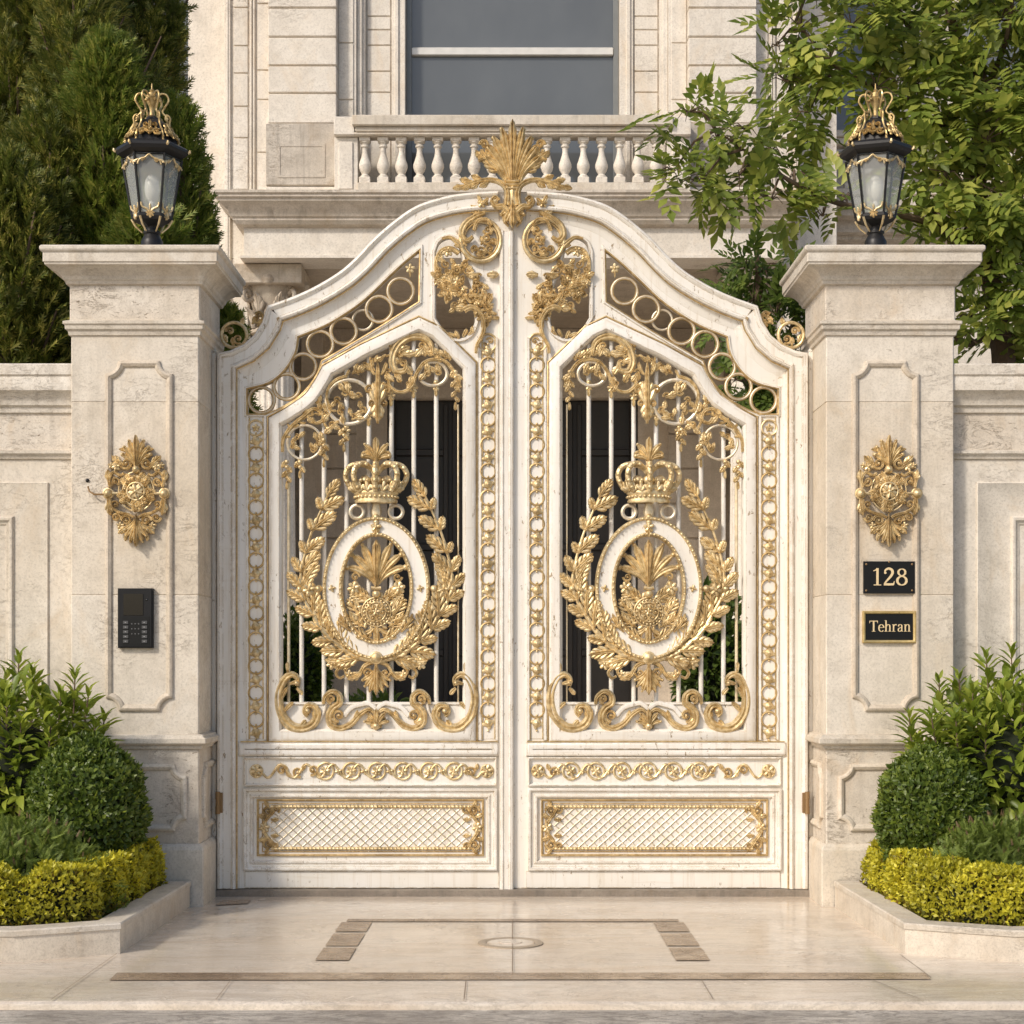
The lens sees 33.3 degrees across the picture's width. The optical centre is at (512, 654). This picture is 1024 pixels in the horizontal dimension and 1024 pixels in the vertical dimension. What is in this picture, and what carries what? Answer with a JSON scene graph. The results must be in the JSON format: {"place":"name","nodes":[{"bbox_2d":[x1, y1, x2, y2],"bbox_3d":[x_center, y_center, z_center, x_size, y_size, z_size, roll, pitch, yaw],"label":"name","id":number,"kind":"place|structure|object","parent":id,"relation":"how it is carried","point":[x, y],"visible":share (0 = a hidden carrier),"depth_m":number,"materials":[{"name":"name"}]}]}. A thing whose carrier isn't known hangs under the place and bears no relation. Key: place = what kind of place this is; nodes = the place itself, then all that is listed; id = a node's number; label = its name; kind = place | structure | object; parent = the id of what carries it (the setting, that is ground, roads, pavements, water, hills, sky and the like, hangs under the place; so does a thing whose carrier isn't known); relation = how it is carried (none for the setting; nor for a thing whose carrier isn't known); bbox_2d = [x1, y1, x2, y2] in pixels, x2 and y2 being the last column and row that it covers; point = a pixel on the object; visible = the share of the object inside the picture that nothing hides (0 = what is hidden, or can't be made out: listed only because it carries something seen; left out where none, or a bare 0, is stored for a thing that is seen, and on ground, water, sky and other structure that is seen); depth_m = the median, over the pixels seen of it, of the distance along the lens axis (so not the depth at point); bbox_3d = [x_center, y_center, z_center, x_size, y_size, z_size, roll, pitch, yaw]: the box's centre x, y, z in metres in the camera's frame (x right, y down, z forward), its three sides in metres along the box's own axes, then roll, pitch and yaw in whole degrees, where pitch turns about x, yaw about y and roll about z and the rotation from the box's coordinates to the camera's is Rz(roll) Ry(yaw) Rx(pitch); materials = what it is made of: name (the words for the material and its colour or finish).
{"place":"outdoors","nodes":[
{"label":"outdoors","id":0,"kind":"place"},
{"bbox_2d":[0,897,1023,1009],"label":"pavement","id":1,"kind":"structure","parent":0,"point":[729,934],"depth_m":7.34,"materials":[{"name":"stone"}]},
{"bbox_2d":[0,363,71,737],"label":"boundary wall","id":2,"kind":"structure","parent":1,"relation":"on","point":[35,508],"depth_m":9.09,"materials":[{"name":"stone"}]},
{"bbox_2d":[0,881,190,961],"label":"planter","id":3,"kind":"object","parent":1,"relation":"on","point":[120,930],"visible":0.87,"depth_m":7.52,"materials":[{"name":"stone"}]},
{"bbox_2d":[0,646,124,837],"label":"leafy shrub","id":4,"kind":"object","parent":3,"relation":"on","point":[25,744],"visible":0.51,"depth_m":8.56,"materials":[{"name":"green plant"}]},
{"bbox_2d":[0,810,130,913],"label":"feathery shrub","id":5,"kind":"object","parent":3,"relation":"on","point":[25,853],"visible":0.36,"depth_m":7.93,"materials":[{"name":"green plant"}]},
{"bbox_2d":[0,836,168,925],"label":"golden hedge","id":6,"kind":"object","parent":3,"relation":"on","point":[46,891],"visible":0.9,"depth_m":7.66,"materials":[{"name":"yellow plant"}]},
{"bbox_2d":[17,730,153,852],"bbox_3d":[-2.118,0.814,8.502,0.677,0.891,0.694,0,0,0],"label":"box ball","id":7,"kind":"object","parent":3,"relation":"on","point":[93,787],"visible":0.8,"depth_m":8.30,"materials":[{"name":"green plant"}]},
{"bbox_2d":[39,245,245,906],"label":"gate pier","id":8,"kind":"structure","parent":1,"relation":"on","point":[142,326],"depth_m":9.00,"materials":[{"name":"stone"}]},
{"bbox_2d":[85,435,169,546],"bbox_3d":[-2.022,-0.861,8.967,0.452,0.584,0.060,0,0,2],"label":"medallion","id":9,"kind":"object","parent":8,"relation":"attached to","point":[137,493],"visible":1,"depth_m":8.96,"materials":[{"name":"gold metal"}]},
{"bbox_2d":[118,588,153,647],"bbox_3d":[-1.979,-0.193,8.981,0.184,0.313,0.043,0,0,0],"label":"intercom","id":10,"kind":"object","parent":8,"relation":"attached to","point":[135,617],"visible":1,"depth_m":8.96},
{"bbox_2d":[113,84,190,244],"bbox_3d":[-1.961,-2.618,9.300,0.419,0.978,0.386,0,0,0],"label":"lantern","id":11,"kind":"object","parent":8,"relation":"on","point":[151,140],"visible":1,"depth_m":9.25,"materials":[{"name":"black metal"}]},
{"bbox_2d":[212,349,218,837],"bbox_3d":[-1.642,-0.183,9.460,0.028,3.006,0.120,0,0,0],"label":"hinge post","id":12,"kind":"object","parent":8,"relation":"attached to","point":[214,566],"visible":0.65,"depth_m":9.40,"materials":[{"name":"white metal"}]},
{"bbox_2d":[215,119,571,888],"bbox_3d":[-0.648,-0.820,9.359,1.952,4.213,0.170,0,0,0],"label":"gate leaf","id":13,"kind":"object","parent":8,"relation":"attached to","point":[367,793],"visible":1,"depth_m":9.38,"materials":[{"name":"white paint"}]},
{"bbox_2d":[0,919,930,998],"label":"pavement joints","id":14,"kind":"object","parent":1,"relation":"on","point":[512,970],"visible":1,"depth_m":7.00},
{"bbox_2d":[478,937,542,948],"bbox_3d":[-0.009,1.320,7.824,0.300,0.020,0.300,0,0,0],"label":"inlaid marble floor medallion","id":15,"kind":"object","parent":1,"relation":"on","point":[508,942],"visible":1,"depth_m":7.79,"materials":[{"name":"stone"}]},
{"bbox_2d":[110,900,930,979],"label":"pavement bands","id":16,"kind":"object","parent":1,"relation":"on","point":[354,939],"visible":1,"depth_m":7.04,"materials":[{"name":"brown stone"}]},
{"bbox_2d":[779,245,985,906],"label":"gate pier","id":17,"kind":"structure","parent":1,"relation":"on","point":[882,326],"depth_m":9.00,"materials":[{"name":"stone"}]},
{"bbox_2d":[806,349,812,837],"bbox_3d":[1.642,-0.183,9.460,0.028,3.006,0.120,0,0,0],"label":"hinge post","id":18,"kind":"object","parent":17,"relation":"attached to","point":[810,566],"visible":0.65,"depth_m":9.40,"materials":[{"name":"white metal"}]},
{"bbox_2d":[512,191,809,888],"bbox_3d":[0.812,-0.632,9.359,1.624,3.833,0.170,0,0,0],"label":"gate leaf","id":19,"kind":"object","parent":18,"relation":"attached to","point":[611,793],"visible":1,"depth_m":9.39,"materials":[{"name":"white paint"}]},
{"bbox_2d":[837,83,914,244],"bbox_3d":[1.974,-2.618,9.300,0.400,0.978,0.412,0,0,0],"label":"lantern","id":20,"kind":"object","parent":17,"relation":"on","point":[875,140],"visible":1,"depth_m":9.24,"materials":[{"name":"black metal"}]},
{"bbox_2d":[855,435,922,546],"bbox_3d":[1.974,-0.861,8.966,0.356,0.584,0.056,0,0,0],"label":"medallion","id":21,"kind":"object","parent":17,"relation":"attached to","point":[887,493],"visible":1,"depth_m":8.96,"materials":[{"name":"gold metal"}]},
{"bbox_2d":[862,611,915,642],"bbox_3d":[1.980,-0.147,8.989,0.280,0.168,0.025,0,0,0],"label":"city plaque","id":22,"kind":"object","parent":17,"relation":"attached to","point":[888,626],"visible":1,"depth_m":8.99,"materials":[{"name":"black metal"}]},
{"bbox_2d":[863,561,914,593],"bbox_3d":[1.979,-0.409,8.990,0.268,0.171,0.023,0,0,0],"label":"number plate","id":23,"kind":"object","parent":17,"relation":"attached to","point":[888,577],"visible":1,"depth_m":8.98,"materials":[{"name":"black metal"}]},
{"bbox_2d":[834,881,1023,961],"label":"planter","id":24,"kind":"object","parent":1,"relation":"on","point":[900,928],"visible":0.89,"depth_m":7.52,"materials":[{"name":"stone"}]},
{"bbox_2d":[869,739,993,868],"bbox_3d":[2.083,0.838,8.501,0.624,0.844,0.663,0,0,0],"label":"box ball","id":25,"kind":"object","parent":24,"relation":"on","point":[928,795],"visible":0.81,"depth_m":8.31,"materials":[{"name":"green plant"}]},
{"bbox_2d":[859,838,1023,925],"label":"golden hedge","id":26,"kind":"object","parent":24,"relation":"on","point":[987,892],"visible":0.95,"depth_m":7.71,"materials":[{"name":"yellow plant"}]},
{"bbox_2d":[889,641,1023,836],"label":"leafy shrub","id":27,"kind":"object","parent":24,"relation":"on","point":[991,747],"visible":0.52,"depth_m":8.54,"materials":[{"name":"green plant"}]},
{"bbox_2d":[905,808,1023,904],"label":"feathery shrub","id":28,"kind":"object","parent":24,"relation":"on","point":[1004,844],"visible":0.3,"depth_m":7.93,"materials":[{"name":"green plant"}]},
{"bbox_2d":[953,363,1023,823],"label":"boundary wall","id":29,"kind":"structure","parent":1,"relation":"on","point":[988,594],"depth_m":9.09,"materials":[{"name":"stone"}]},
{"bbox_2d":[0,1010,1023,1023],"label":"road","id":30,"kind":"structure","parent":0,"point":[511,1016],"depth_m":6.38,"materials":[{"name":"grey stone"}]},
{"label":"courtyard","id":31,"kind":"structure","parent":0,"visible":0},
{"bbox_2d":[0,0,63,143],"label":"cypress","id":32,"kind":"object","parent":31,"relation":"on","point":[15,22],"visible":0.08,"depth_m":12.43,"materials":[{"name":"green plant"}]},
{"bbox_2d":[0,136,88,362],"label":"cypress","id":33,"kind":"object","parent":31,"relation":"on","point":[30,198],"visible":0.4,"depth_m":10.40,"materials":[{"name":"green plant"}]},
{"bbox_2d":[0,95,108,359],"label":"cypress","id":34,"kind":"object","parent":31,"relation":"on","point":[44,132],"visible":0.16,"depth_m":10.77,"materials":[{"name":"green plant"}]},
{"bbox_2d":[0,0,171,185],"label":"cypress","id":35,"kind":"object","parent":31,"relation":"on","point":[67,22],"visible":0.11,"depth_m":11.92,"materials":[{"name":"green plant"}]},
{"bbox_2d":[52,18,166,345],"bbox_3d":[-2.628,-1.379,11.000,0.945,5.399,0.983,0,0,0],"label":"cypress","id":36,"kind":"object","parent":31,"relation":"on","point":[104,80],"visible":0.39,"depth_m":10.81,"materials":[{"name":"green plant"}]},
{"bbox_2d":[97,177,197,244],"bbox_3d":[-2.242,-0.805,10.513,0.820,4.251,0.881,0,0,0],"label":"cypress","id":37,"kind":"object","parent":31,"relation":"on","point":[123,230],"visible":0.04,"depth_m":10.37,"materials":[{"name":"green plant"}]},
{"bbox_2d":[121,0,223,249],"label":"cypress","id":38,"kind":"object","parent":31,"relation":"on","point":[154,20],"visible":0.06,"depth_m":13.58,"materials":[{"name":"green plant"}]},
{"bbox_2d":[150,86,224,246],"bbox_3d":[-2.175,-1.213,11.294,0.752,5.065,0.760,0,0,0],"label":"cypress","id":39,"kind":"object","parent":31,"relation":"on","point":[197,168],"visible":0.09,"depth_m":11.24,"materials":[{"name":"green plant"}]},
{"bbox_2d":[220,300,262,412],"bbox_3d":[-1.871,-0.497,10.992,0.618,3.634,0.626,0,0,0],"label":"cypress","id":40,"kind":"object","parent":31,"relation":"on","point":[230,311],"visible":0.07,"depth_m":10.93,"materials":[{"name":"green plant"}]},
{"bbox_2d":[283,603,334,701],"bbox_3d":[-1.732,0.442,14.000,0.636,1.769,0.636,0,0,0],"label":"potted plant","id":41,"kind":"object","parent":31,"relation":"on","point":[312,673],"visible":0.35,"depth_m":13.88,"materials":[{"name":"green plant"}]},
{"bbox_2d":[333,688,409,701],"bbox_3d":[-1.250,0.784,14.998,1.014,1.084,1.007,0,0,0],"label":"potted plant","id":42,"kind":"object","parent":31,"relation":"on","point":[357,697],"visible":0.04,"depth_m":14.92,"materials":[{"name":"green plant"}]},
{"bbox_2d":[216,889,808,896],"bbox_3d":[0.000,1.312,9.481,3.271,0.056,0.278,0,0,0],"label":"pavement threshold","id":43,"kind":"object","parent":31,"relation":"on","point":[512,892],"visible":0.52,"depth_m":9.34,"materials":[{"name":"beige stone"}]},
{"bbox_2d":[137,0,1023,701],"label":"mansion","id":44,"kind":"structure","parent":31,"relation":"on","point":[341,134],"depth_m":25.75,"materials":[{"name":"stone"}]},
{"bbox_2d":[387,399,395,696],"bbox_3d":[-2.168,-1.781,30.720,0.140,5.603,0.240,0,0,0],"label":"door frame","id":45,"kind":"structure","parent":44,"relation":"in","point":[394,399],"depth_m":30.60,"materials":[{"name":"brown metal"}]},
{"bbox_2d":[406,0,618,181],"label":"window","id":46,"kind":"structure","parent":44,"relation":"in","point":[464,57],"depth_m":25.99,"materials":[{"name":"grey glass"}]},
{"bbox_2d":[396,401,628,701],"bbox_3d":[0.000,-1.782,30.810,4.477,5.604,0.180,0,0,0],"label":"entrance door","id":47,"kind":"structure","parent":44,"relation":"in","point":[447,416],"depth_m":30.80,"materials":[{"name":"brown metal"}]},
{"bbox_2d":[629,399,637,701],"bbox_3d":[2.168,-1.781,30.720,0.140,5.603,0.240,0,0,0],"label":"door frame","id":48,"kind":"structure","parent":44,"relation":"in","point":[630,399],"depth_m":30.60,"materials":[{"name":"brown metal"}]},
{"bbox_2d":[837,1,881,129],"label":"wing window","id":49,"kind":"structure","parent":44,"relation":"in","point":[841,118],"depth_m":28.42,"materials":[{"name":"grey glass"}]},
{"bbox_2d":[962,2,1018,129],"bbox_3d":[8.163,-11.516,28.455,1.329,5.727,0.190,0,0,0],"label":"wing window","id":50,"kind":"structure","parent":44,"relation":"in","point":[989,59],"depth_m":28.42,"materials":[{"name":"grey glass"}]},
{"bbox_2d":[667,575,741,701],"bbox_3d":[1.653,0.321,14.009,0.784,2.011,0.796,0,0,0],"label":"shrub","id":51,"kind":"object","parent":31,"relation":"on","point":[712,673],"visible":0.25,"depth_m":13.84,"materials":[{"name":"green plant"}]},
{"bbox_2d":[686,203,815,428],"bbox_3d":[1.887,-0.749,12.554,1.333,5.109,0.981,0,0,0],"label":"ash sapling","id":52,"kind":"object","parent":31,"relation":"on","point":[758,294],"visible":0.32,"depth_m":12.50,"materials":[{"name":"green plant"}]},
{"bbox_2d":[616,0,1023,362],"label":"ash tree","id":53,"kind":"object","parent":31,"relation":"on","point":[956,69],"visible":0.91,"depth_m":10.89,"materials":[{"name":"green plant"}]}
]}

